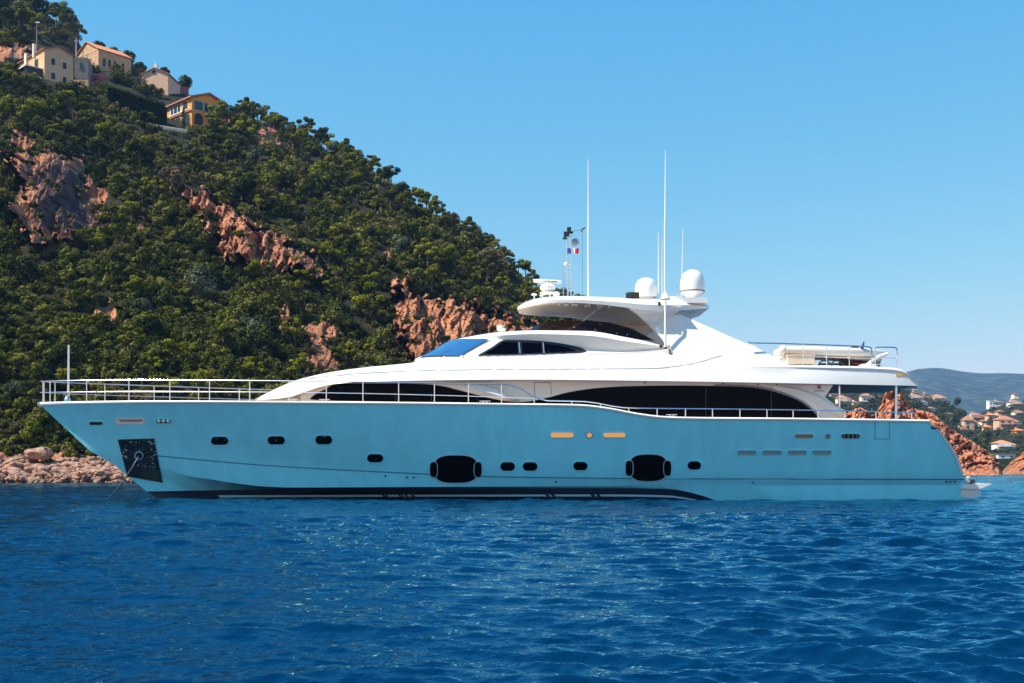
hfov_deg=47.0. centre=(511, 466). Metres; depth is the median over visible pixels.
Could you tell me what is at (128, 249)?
evergreen oak
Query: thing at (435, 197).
pine tree
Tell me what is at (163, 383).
pine tree
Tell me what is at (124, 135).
evergreen oak
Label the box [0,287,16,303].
evergreen oak
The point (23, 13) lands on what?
pine tree
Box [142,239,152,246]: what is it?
pine tree
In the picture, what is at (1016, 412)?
town house
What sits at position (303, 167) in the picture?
evergreen oak
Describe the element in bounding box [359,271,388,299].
pine tree
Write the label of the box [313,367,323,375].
evergreen oak
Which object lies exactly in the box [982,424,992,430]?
town house
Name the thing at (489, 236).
evergreen oak
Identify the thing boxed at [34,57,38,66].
window
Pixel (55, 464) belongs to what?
boulder
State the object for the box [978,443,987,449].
spreading tree
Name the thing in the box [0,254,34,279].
evergreen oak
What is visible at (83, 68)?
grey annexe
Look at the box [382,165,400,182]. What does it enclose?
pine tree
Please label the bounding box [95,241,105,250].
pine tree
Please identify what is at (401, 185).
evergreen oak
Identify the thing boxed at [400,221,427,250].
evergreen oak
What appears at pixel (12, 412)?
pine tree
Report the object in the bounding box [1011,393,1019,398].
town house
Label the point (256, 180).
pine tree
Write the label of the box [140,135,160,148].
pine tree
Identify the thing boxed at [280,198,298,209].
pine tree
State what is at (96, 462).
boulder
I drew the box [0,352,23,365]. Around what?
pine tree
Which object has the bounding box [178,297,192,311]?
evergreen oak
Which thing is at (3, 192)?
pine tree
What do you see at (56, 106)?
evergreen oak
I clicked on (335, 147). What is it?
pine tree
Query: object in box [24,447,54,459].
boulder
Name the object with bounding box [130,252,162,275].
evergreen oak
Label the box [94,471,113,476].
boulder
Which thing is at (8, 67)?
pine tree
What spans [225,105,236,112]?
pine tree
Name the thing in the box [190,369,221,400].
pine tree
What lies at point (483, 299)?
evergreen oak
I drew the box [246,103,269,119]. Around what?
pine tree
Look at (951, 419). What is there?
spreading tree
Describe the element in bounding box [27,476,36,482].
boulder
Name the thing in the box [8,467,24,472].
boulder
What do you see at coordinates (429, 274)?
pine tree
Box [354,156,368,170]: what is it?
evergreen oak
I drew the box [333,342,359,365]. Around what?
pine tree
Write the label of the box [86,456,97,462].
boulder
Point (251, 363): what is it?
pine tree
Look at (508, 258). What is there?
pine tree
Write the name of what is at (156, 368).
evergreen oak
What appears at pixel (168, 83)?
gabled house
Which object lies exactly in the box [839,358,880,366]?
jet ski
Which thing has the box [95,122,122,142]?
pine tree
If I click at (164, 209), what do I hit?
evergreen oak
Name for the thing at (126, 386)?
pine tree
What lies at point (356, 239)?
pine tree
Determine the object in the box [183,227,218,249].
evergreen oak
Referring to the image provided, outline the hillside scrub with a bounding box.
[0,1,592,462]
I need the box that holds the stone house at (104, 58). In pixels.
[77,41,132,73]
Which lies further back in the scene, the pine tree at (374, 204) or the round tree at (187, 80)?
the round tree at (187, 80)
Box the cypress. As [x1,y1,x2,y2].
[181,107,185,127]
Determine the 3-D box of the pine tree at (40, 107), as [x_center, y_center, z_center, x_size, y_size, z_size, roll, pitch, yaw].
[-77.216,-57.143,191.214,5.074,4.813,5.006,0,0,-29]
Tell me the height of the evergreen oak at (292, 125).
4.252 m
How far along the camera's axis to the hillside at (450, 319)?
156.71 m
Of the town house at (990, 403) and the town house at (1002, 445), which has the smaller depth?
the town house at (1002, 445)
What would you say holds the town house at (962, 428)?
on the town hillside at (1015, 417)
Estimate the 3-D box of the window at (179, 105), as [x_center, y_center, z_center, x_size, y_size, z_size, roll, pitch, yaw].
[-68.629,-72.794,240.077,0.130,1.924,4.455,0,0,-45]
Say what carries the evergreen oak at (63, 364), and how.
on the hillside at (450, 319)
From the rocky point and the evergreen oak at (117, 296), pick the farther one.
the rocky point
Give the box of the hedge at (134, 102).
[107,85,166,125]
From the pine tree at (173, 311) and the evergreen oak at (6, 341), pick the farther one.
the pine tree at (173, 311)
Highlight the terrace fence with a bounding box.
[180,86,188,93]
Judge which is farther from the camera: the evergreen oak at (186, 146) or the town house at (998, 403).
the town house at (998, 403)
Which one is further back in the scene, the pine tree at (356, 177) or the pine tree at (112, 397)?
the pine tree at (356, 177)
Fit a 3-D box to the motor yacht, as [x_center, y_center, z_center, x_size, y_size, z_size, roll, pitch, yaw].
[-0.416,-5.039,48.500,38.219,14.856,7.220,0,0,0]
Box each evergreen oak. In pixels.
[0,0,20,25]
[0,162,21,188]
[0,213,10,226]
[0,254,13,260]
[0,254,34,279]
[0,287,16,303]
[0,337,11,345]
[3,381,24,399]
[11,219,26,233]
[13,0,35,11]
[14,105,45,133]
[19,421,48,442]
[23,0,48,13]
[23,95,49,110]
[24,406,58,434]
[27,386,52,406]
[30,367,57,388]
[31,340,67,370]
[34,296,48,305]
[35,314,49,323]
[42,433,62,444]
[46,98,70,117]
[53,118,74,132]
[53,330,87,360]
[54,359,72,374]
[56,12,79,32]
[58,82,83,96]
[58,248,79,265]
[62,229,83,246]
[74,335,97,351]
[76,109,105,127]
[85,324,105,338]
[86,136,112,155]
[91,268,107,282]
[92,164,114,181]
[93,40,105,46]
[95,249,133,276]
[97,295,108,305]
[106,347,119,357]
[109,245,120,250]
[110,291,123,303]
[116,125,135,143]
[119,243,135,257]
[122,50,135,64]
[123,138,154,165]
[123,333,162,364]
[127,289,148,302]
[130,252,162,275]
[130,298,153,312]
[131,310,172,338]
[133,62,146,72]
[139,360,159,374]
[141,325,156,335]
[143,283,175,309]
[145,276,168,290]
[150,200,179,226]
[150,342,182,366]
[151,165,187,197]
[151,191,171,206]
[160,66,169,73]
[161,225,181,242]
[169,242,181,250]
[170,329,190,343]
[173,147,186,159]
[177,140,190,149]
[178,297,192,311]
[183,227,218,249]
[184,264,218,300]
[185,219,206,234]
[190,208,221,237]
[194,262,219,282]
[198,249,210,261]
[214,309,233,320]
[218,360,239,375]
[223,304,250,321]
[224,170,257,203]
[230,108,248,127]
[230,337,243,342]
[233,314,268,345]
[236,296,267,321]
[237,324,272,346]
[245,144,267,163]
[258,159,296,190]
[258,274,291,306]
[262,113,280,128]
[285,355,298,364]
[286,123,302,135]
[295,163,307,172]
[295,174,318,197]
[308,161,333,184]
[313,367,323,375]
[316,220,329,230]
[322,229,331,239]
[325,300,353,329]
[334,234,353,252]
[337,144,354,159]
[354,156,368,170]
[363,189,382,205]
[363,225,375,236]
[370,328,395,348]
[374,168,390,179]
[390,234,410,253]
[394,181,409,194]
[395,190,413,207]
[395,254,416,268]
[397,267,428,292]
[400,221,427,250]
[408,205,422,218]
[446,212,460,226]
[468,225,481,236]
[477,246,507,271]
[477,295,489,306]
[481,232,494,247]
[546,316,569,319]
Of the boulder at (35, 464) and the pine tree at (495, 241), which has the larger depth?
the pine tree at (495, 241)
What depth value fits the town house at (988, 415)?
653.93 m
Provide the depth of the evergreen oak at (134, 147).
187.34 m
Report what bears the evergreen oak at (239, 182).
on the hillside at (450, 319)
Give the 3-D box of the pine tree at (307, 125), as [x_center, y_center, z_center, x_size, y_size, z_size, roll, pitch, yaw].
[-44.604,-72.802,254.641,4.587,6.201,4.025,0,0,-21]
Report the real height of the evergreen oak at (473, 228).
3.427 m
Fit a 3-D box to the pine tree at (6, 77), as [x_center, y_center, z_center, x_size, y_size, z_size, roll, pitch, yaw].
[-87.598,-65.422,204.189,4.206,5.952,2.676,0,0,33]
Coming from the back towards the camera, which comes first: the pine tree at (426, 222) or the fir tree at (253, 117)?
the fir tree at (253, 117)
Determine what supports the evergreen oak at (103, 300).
on the hillside at (450, 319)
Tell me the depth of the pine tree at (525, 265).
200.21 m
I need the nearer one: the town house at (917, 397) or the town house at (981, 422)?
the town house at (981, 422)
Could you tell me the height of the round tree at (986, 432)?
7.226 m
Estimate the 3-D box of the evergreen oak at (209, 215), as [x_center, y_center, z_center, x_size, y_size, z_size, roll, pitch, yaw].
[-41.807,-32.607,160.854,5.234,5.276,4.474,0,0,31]
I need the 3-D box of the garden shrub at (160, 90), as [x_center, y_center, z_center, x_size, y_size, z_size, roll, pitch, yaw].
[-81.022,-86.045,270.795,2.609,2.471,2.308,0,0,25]
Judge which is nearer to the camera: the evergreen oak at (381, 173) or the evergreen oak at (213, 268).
the evergreen oak at (213, 268)
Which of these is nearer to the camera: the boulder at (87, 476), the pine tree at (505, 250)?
the boulder at (87, 476)
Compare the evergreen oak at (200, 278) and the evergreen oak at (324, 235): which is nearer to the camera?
the evergreen oak at (200, 278)
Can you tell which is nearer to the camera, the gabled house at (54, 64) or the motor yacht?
the motor yacht
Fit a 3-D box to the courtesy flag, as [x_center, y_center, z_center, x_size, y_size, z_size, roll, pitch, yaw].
[2.507,-8.861,48.244,0.455,0.252,0.067,0,0,0]
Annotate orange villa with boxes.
[165,92,230,126]
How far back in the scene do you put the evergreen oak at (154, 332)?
125.23 m
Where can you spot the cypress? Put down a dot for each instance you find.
(183, 118)
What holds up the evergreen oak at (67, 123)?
on the hillside at (450, 319)
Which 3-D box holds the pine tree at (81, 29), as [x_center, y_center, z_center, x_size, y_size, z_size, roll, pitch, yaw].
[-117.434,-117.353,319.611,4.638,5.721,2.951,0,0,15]
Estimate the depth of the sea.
12.34 m
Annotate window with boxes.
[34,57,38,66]
[51,57,54,65]
[51,72,54,79]
[62,61,66,69]
[62,76,66,82]
[170,103,180,115]
[183,100,187,108]
[184,112,190,123]
[193,99,202,111]
[193,112,202,125]
[204,102,207,112]
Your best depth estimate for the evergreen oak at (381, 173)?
232.15 m
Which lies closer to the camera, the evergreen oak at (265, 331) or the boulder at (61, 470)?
the boulder at (61, 470)
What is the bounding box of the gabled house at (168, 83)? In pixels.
[140,64,181,94]
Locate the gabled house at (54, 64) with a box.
[13,43,75,84]
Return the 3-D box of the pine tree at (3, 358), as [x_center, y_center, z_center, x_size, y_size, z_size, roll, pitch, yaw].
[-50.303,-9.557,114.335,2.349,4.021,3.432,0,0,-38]
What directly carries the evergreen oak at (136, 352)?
on the hillside at (450, 319)
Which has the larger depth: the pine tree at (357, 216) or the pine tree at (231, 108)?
the pine tree at (231, 108)
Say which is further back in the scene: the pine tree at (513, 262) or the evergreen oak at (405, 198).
the evergreen oak at (405, 198)
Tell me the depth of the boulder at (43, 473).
97.23 m
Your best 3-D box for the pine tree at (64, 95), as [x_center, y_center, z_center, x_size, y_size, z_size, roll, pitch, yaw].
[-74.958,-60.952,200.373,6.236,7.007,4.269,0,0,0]
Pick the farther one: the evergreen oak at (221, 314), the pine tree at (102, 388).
the evergreen oak at (221, 314)
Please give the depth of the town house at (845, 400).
650.28 m
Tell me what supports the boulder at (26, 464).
on the hillside at (450, 319)
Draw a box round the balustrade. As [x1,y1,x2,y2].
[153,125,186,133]
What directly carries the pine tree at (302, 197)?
on the hillside at (450, 319)
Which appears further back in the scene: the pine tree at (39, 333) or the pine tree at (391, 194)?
the pine tree at (391, 194)
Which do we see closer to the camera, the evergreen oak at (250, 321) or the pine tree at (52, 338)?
the pine tree at (52, 338)
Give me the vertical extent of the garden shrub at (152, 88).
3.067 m
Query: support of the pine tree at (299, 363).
on the hillside at (450, 319)
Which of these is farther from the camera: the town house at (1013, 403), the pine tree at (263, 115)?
the town house at (1013, 403)
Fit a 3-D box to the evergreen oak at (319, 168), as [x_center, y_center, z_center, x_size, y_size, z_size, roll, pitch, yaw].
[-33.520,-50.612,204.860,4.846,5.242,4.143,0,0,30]
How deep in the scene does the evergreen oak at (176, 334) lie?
124.61 m
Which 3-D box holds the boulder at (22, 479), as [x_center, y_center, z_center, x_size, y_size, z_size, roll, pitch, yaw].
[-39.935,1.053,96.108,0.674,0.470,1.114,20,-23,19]
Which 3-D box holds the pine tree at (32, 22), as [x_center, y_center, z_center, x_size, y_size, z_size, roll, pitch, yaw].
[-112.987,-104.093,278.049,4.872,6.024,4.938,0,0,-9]
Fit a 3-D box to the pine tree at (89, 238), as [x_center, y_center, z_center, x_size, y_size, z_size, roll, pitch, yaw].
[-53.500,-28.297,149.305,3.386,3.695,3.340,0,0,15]
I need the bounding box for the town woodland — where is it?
[826,389,1023,470]
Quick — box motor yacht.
[37,150,990,500]
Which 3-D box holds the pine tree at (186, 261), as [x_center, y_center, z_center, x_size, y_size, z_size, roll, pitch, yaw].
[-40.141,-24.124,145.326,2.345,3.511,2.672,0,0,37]
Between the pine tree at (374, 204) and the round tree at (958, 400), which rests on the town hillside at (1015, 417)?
the round tree at (958, 400)
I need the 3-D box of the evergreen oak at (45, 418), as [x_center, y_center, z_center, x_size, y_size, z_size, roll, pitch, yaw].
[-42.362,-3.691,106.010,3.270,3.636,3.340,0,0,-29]
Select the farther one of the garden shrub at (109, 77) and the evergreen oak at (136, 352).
the garden shrub at (109, 77)
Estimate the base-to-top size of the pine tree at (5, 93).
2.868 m
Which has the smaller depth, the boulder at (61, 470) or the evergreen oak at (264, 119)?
the boulder at (61, 470)
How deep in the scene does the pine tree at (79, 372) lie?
116.76 m
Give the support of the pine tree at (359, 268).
on the hillside at (450, 319)
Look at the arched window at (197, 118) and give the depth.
236.52 m
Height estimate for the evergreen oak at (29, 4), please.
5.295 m
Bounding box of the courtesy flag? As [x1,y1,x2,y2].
[568,248,578,253]
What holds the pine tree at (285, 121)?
on the hillside at (450, 319)
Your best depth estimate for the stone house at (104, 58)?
280.80 m
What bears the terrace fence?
on the hillside at (450, 319)
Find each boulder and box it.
[2,457,20,465]
[5,476,14,482]
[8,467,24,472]
[9,461,22,467]
[18,475,26,481]
[20,462,31,469]
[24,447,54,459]
[24,466,33,472]
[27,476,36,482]
[29,463,43,466]
[35,466,49,472]
[38,470,49,475]
[49,462,59,466]
[50,470,59,475]
[52,467,73,474]
[53,473,60,478]
[57,461,72,467]
[59,458,70,463]
[59,475,70,482]
[68,465,81,469]
[71,457,78,461]
[71,474,80,478]
[76,470,87,476]
[79,457,88,463]
[81,474,92,480]
[83,464,94,468]
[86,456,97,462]
[88,469,103,474]
[92,460,101,465]
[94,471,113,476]
[100,466,110,471]
[109,473,122,481]
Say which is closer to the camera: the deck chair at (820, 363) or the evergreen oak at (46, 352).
the deck chair at (820, 363)
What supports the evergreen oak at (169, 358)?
on the hillside at (450, 319)
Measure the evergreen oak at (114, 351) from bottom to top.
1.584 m
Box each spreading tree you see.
[947,415,956,422]
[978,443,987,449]
[982,436,994,444]
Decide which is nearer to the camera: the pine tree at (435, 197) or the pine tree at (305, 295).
the pine tree at (305, 295)
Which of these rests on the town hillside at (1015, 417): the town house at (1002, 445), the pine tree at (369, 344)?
the town house at (1002, 445)
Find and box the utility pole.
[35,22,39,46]
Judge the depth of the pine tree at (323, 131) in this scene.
247.30 m
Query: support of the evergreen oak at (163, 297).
on the hillside at (450, 319)
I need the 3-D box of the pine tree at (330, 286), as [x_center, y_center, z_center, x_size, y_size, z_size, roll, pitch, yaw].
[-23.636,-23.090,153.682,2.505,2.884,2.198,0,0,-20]
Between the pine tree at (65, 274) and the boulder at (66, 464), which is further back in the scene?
the pine tree at (65, 274)
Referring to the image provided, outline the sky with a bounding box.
[40,0,1023,373]
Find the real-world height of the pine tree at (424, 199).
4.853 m
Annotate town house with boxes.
[834,395,851,403]
[850,400,859,404]
[859,393,871,401]
[909,393,922,400]
[922,392,929,398]
[930,395,945,402]
[957,425,966,431]
[960,413,977,429]
[967,412,984,420]
[978,420,988,425]
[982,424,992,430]
[985,412,997,419]
[986,400,995,408]
[990,440,1018,449]
[992,454,1015,458]
[993,414,1020,429]
[994,410,1005,414]
[995,401,1003,406]
[1006,399,1022,407]
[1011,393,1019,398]
[1011,410,1022,414]
[1011,427,1023,433]
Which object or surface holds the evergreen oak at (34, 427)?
on the hillside at (450, 319)
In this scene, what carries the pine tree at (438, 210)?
on the hillside at (450, 319)
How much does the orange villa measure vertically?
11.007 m
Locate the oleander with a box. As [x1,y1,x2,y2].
[91,73,105,84]
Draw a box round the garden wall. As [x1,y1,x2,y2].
[74,80,88,90]
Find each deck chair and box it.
[818,360,831,365]
[832,360,844,365]
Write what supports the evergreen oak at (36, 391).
on the hillside at (450, 319)
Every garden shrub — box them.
[92,64,101,73]
[107,72,115,81]
[132,78,148,91]
[147,84,156,95]
[154,87,164,96]
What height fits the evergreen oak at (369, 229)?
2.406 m
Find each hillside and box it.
[0,21,560,482]
[826,391,1023,467]
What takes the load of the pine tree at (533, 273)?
on the hillside at (450, 319)
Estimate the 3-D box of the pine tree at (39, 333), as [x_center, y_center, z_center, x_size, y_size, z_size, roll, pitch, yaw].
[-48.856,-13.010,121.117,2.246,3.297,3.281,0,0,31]
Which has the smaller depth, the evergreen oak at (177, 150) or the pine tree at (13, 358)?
the pine tree at (13, 358)
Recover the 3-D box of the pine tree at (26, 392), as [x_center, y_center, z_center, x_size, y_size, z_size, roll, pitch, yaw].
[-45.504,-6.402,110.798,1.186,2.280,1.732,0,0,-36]
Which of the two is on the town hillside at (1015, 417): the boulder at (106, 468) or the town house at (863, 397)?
the town house at (863, 397)
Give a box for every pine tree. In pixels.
[0,25,31,58]
[0,72,17,96]
[0,89,7,96]
[0,98,21,119]
[0,143,11,155]
[0,188,12,206]
[0,304,7,312]
[0,349,9,364]
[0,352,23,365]
[1,0,34,25]
[1,63,18,88]
[5,408,22,417]
[19,323,30,330]
[21,99,52,122]
[21,325,52,346]
[21,387,32,396]
[24,13,43,34]
[26,87,45,98]
[38,303,56,314]
[42,3,51,15]
[43,94,53,100]
[43,123,65,148]
[46,1,73,22]
[46,333,57,341]
[47,2,61,25]
[53,90,89,120]
[56,367,78,379]
[60,269,69,285]
[65,317,86,335]
[66,279,99,309]
[70,22,77,31]
[74,24,87,42]
[75,367,85,375]
[76,229,104,249]
[86,314,99,324]
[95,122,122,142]
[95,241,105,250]
[97,386,110,396]
[105,173,122,181]
[105,392,118,400]
[106,159,126,173]
[108,213,134,242]
[116,325,142,347]
[117,201,144,220]
[122,265,139,275]
[123,379,134,387]
[124,274,149,290]
[129,110,162,137]
[130,177,155,206]
[130,310,150,325]
[133,356,153,384]
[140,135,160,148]
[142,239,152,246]
[142,247,152,254]
[147,351,163,367]
[149,374,180,395]
[150,176,166,191]
[154,338,181,368]
[163,306,180,322]
[168,276,178,284]
[173,350,193,367]
[177,371,193,385]
[178,257,194,275]
[180,342,195,350]
[182,152,204,172]
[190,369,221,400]
[199,145,208,156]
[204,117,224,128]
[205,100,232,118]
[206,125,226,153]
[207,358,218,367]
[208,139,241,167]
[212,320,231,348]
[215,171,234,187]
[218,149,232,167]
[221,127,253,162]
[222,162,243,175]
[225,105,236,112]
[227,229,249,242]
[229,294,245,306]
[231,321,248,330]
[232,113,256,147]
[234,288,252,298]
[235,100,242,108]
[238,97,256,115]
[242,356,265,377]
[243,172,261,189]
[244,259,276,288]
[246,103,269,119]
[246,381,256,387]
[252,194,264,210]
[258,111,266,122]
[259,308,283,329]
[263,146,275,159]
[267,114,282,129]
[277,134,287,141]
[277,272,289,277]
[278,117,294,126]
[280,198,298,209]
[280,316,305,345]
[282,126,303,154]
[286,269,315,296]
[287,353,313,377]
[289,178,301,188]
[294,178,323,218]
[296,116,315,131]
[296,128,312,139]
[296,291,312,306]
[304,141,314,155]
[308,127,326,143]
[312,268,328,279]
[313,161,335,170]
[315,126,329,147]
[316,133,334,151]
[317,240,342,261]
[320,213,336,221]
[322,279,339,292]
[324,222,347,236]
[324,236,337,246]
[325,140,343,153]
[325,187,350,204]
[331,204,342,210]
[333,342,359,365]
[336,138,354,151]
[337,249,349,263]
[340,160,363,175]
[345,149,363,163]
[345,257,368,280]
[346,211,367,227]
[347,171,367,185]
[349,275,362,284]
[351,294,385,315]
[352,234,360,246]
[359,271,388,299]
[360,247,373,257]
[362,155,380,171]
[363,340,375,353]
[366,157,381,171]
[369,196,382,207]
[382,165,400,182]
[382,166,393,177]
[383,186,396,208]
[393,219,405,225]
[410,187,423,203]
[413,238,438,266]
[417,191,431,206]
[419,216,431,226]
[423,263,447,291]
[427,200,445,216]
[429,195,443,208]
[437,212,452,227]
[438,261,448,268]
[440,244,468,275]
[442,279,454,293]
[456,250,478,262]
[462,216,475,234]
[467,279,477,288]
[471,229,487,239]
[477,255,498,280]
[484,238,500,247]
[492,244,505,250]
[493,272,509,287]
[500,246,513,256]
[501,252,514,268]
[512,261,521,272]
[515,259,531,274]
[525,269,539,280]
[557,287,573,295]
[865,397,875,405]
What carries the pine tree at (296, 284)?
on the hillside at (450, 319)
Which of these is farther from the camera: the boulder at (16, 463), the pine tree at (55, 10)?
the pine tree at (55, 10)
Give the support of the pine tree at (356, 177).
on the hillside at (450, 319)
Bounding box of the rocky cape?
[845,390,1002,474]
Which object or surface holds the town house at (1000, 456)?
on the town hillside at (1015, 417)
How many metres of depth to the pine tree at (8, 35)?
235.51 m
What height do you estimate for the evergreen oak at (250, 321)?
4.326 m
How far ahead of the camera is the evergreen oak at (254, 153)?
214.81 m
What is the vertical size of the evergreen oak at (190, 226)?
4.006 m
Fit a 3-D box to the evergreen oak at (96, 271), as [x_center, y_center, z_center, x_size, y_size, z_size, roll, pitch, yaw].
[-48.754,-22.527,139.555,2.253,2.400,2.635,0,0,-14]
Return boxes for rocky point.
[1002,451,1023,473]
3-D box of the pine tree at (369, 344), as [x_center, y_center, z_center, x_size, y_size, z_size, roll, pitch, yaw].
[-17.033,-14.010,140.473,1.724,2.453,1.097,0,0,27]
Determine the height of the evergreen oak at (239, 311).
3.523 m
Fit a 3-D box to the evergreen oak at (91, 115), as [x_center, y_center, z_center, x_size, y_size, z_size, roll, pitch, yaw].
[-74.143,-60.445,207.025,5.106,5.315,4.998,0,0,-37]
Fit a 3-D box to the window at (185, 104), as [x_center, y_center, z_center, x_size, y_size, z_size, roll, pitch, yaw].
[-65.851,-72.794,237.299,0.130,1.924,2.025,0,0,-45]
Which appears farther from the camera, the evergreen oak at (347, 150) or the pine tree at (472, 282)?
the evergreen oak at (347, 150)
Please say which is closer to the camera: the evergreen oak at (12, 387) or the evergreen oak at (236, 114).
the evergreen oak at (12, 387)
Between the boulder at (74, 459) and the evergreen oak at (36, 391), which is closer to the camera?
the boulder at (74, 459)
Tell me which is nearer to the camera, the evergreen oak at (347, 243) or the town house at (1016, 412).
the evergreen oak at (347, 243)
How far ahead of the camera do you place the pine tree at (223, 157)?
201.91 m
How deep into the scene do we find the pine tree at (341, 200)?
191.87 m
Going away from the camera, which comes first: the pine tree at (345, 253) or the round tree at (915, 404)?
the pine tree at (345, 253)
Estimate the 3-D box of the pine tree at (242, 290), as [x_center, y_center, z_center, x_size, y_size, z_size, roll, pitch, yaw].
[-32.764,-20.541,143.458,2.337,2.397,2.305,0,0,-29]
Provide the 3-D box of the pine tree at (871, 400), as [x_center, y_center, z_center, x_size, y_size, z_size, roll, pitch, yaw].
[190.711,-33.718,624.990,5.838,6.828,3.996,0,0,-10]
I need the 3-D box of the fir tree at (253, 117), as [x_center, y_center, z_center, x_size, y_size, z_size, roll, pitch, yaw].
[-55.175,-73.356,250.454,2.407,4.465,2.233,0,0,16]
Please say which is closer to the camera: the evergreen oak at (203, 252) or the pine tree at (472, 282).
the evergreen oak at (203, 252)
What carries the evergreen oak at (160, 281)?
on the hillside at (450, 319)
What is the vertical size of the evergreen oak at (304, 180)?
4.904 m
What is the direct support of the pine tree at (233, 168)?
on the hillside at (450, 319)
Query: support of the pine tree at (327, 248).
on the hillside at (450, 319)
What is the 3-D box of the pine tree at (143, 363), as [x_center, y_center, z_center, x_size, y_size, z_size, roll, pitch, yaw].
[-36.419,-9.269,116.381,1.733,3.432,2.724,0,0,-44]
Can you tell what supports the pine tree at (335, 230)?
on the hillside at (450, 319)
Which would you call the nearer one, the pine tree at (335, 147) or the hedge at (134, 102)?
the hedge at (134, 102)
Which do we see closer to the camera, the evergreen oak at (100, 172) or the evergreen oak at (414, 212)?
the evergreen oak at (100, 172)
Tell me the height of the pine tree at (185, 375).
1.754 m
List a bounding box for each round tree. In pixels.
[178,74,192,87]
[912,402,918,407]
[954,397,961,406]
[981,427,992,437]
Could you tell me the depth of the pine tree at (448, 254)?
179.85 m
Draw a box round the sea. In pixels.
[0,471,1023,682]
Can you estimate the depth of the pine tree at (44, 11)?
320.52 m
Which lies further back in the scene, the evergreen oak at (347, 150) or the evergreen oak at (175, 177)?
the evergreen oak at (347, 150)
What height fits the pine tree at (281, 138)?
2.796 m
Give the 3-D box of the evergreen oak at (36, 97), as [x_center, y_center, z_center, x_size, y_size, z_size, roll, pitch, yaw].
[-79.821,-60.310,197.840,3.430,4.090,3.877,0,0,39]
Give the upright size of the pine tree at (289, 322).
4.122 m
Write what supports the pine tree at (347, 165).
on the hillside at (450, 319)
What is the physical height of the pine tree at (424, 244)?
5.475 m
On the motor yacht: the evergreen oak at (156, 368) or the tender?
the tender
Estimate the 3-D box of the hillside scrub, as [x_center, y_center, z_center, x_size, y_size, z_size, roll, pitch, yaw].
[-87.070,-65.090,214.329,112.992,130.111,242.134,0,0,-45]
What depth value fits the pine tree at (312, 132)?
248.47 m
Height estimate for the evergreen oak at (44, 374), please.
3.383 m
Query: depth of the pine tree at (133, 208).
162.97 m
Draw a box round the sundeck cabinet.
[782,354,815,364]
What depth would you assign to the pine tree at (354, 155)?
237.50 m
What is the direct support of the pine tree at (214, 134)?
on the hillside at (450, 319)
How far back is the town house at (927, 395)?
760.00 m
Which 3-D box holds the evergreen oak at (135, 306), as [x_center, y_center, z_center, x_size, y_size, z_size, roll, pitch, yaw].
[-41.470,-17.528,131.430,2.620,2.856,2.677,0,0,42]
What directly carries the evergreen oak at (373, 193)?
on the hillside at (450, 319)
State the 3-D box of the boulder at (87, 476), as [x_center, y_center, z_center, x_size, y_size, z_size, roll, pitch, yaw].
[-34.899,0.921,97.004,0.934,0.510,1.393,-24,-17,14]
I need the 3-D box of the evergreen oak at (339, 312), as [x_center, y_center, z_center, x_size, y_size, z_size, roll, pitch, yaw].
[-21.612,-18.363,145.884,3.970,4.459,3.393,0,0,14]
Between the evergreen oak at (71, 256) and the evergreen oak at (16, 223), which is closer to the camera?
the evergreen oak at (71, 256)
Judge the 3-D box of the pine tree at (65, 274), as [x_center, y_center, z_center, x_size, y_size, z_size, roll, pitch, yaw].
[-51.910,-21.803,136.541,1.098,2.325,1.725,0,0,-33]
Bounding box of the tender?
[778,345,886,363]
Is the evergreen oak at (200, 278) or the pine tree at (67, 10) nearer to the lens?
the evergreen oak at (200, 278)
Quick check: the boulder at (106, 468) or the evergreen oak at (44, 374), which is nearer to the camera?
the boulder at (106, 468)
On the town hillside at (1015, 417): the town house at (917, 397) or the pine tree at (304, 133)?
the town house at (917, 397)
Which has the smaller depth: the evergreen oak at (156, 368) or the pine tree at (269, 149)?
the evergreen oak at (156, 368)
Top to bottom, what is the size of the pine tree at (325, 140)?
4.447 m
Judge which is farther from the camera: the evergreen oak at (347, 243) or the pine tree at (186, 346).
the evergreen oak at (347, 243)
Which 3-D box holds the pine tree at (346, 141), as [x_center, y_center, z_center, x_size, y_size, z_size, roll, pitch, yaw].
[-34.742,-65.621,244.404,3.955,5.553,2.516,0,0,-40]
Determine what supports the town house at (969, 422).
on the town hillside at (1015, 417)
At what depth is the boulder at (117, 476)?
97.22 m
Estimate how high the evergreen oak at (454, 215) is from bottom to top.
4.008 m
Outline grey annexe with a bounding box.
[75,57,91,84]
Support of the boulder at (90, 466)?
on the hillside at (450, 319)
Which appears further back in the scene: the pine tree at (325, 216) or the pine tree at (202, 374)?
the pine tree at (325, 216)
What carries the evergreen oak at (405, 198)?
on the hillside at (450, 319)
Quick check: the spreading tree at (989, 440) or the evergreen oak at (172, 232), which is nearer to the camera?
the evergreen oak at (172, 232)
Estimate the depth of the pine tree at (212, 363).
120.77 m
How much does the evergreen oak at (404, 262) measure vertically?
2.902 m
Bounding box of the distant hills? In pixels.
[906,368,1023,414]
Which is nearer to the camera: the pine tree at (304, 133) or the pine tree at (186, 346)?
the pine tree at (186, 346)
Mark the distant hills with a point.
(974, 392)
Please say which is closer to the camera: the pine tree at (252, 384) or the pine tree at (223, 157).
the pine tree at (252, 384)
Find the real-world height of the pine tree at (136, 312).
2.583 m
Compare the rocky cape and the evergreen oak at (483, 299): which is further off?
the rocky cape
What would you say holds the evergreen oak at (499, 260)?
on the hillside at (450, 319)
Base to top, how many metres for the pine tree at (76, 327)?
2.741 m
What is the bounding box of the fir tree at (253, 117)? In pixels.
[251,112,257,129]
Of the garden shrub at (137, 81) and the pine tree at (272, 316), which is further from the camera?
the garden shrub at (137, 81)

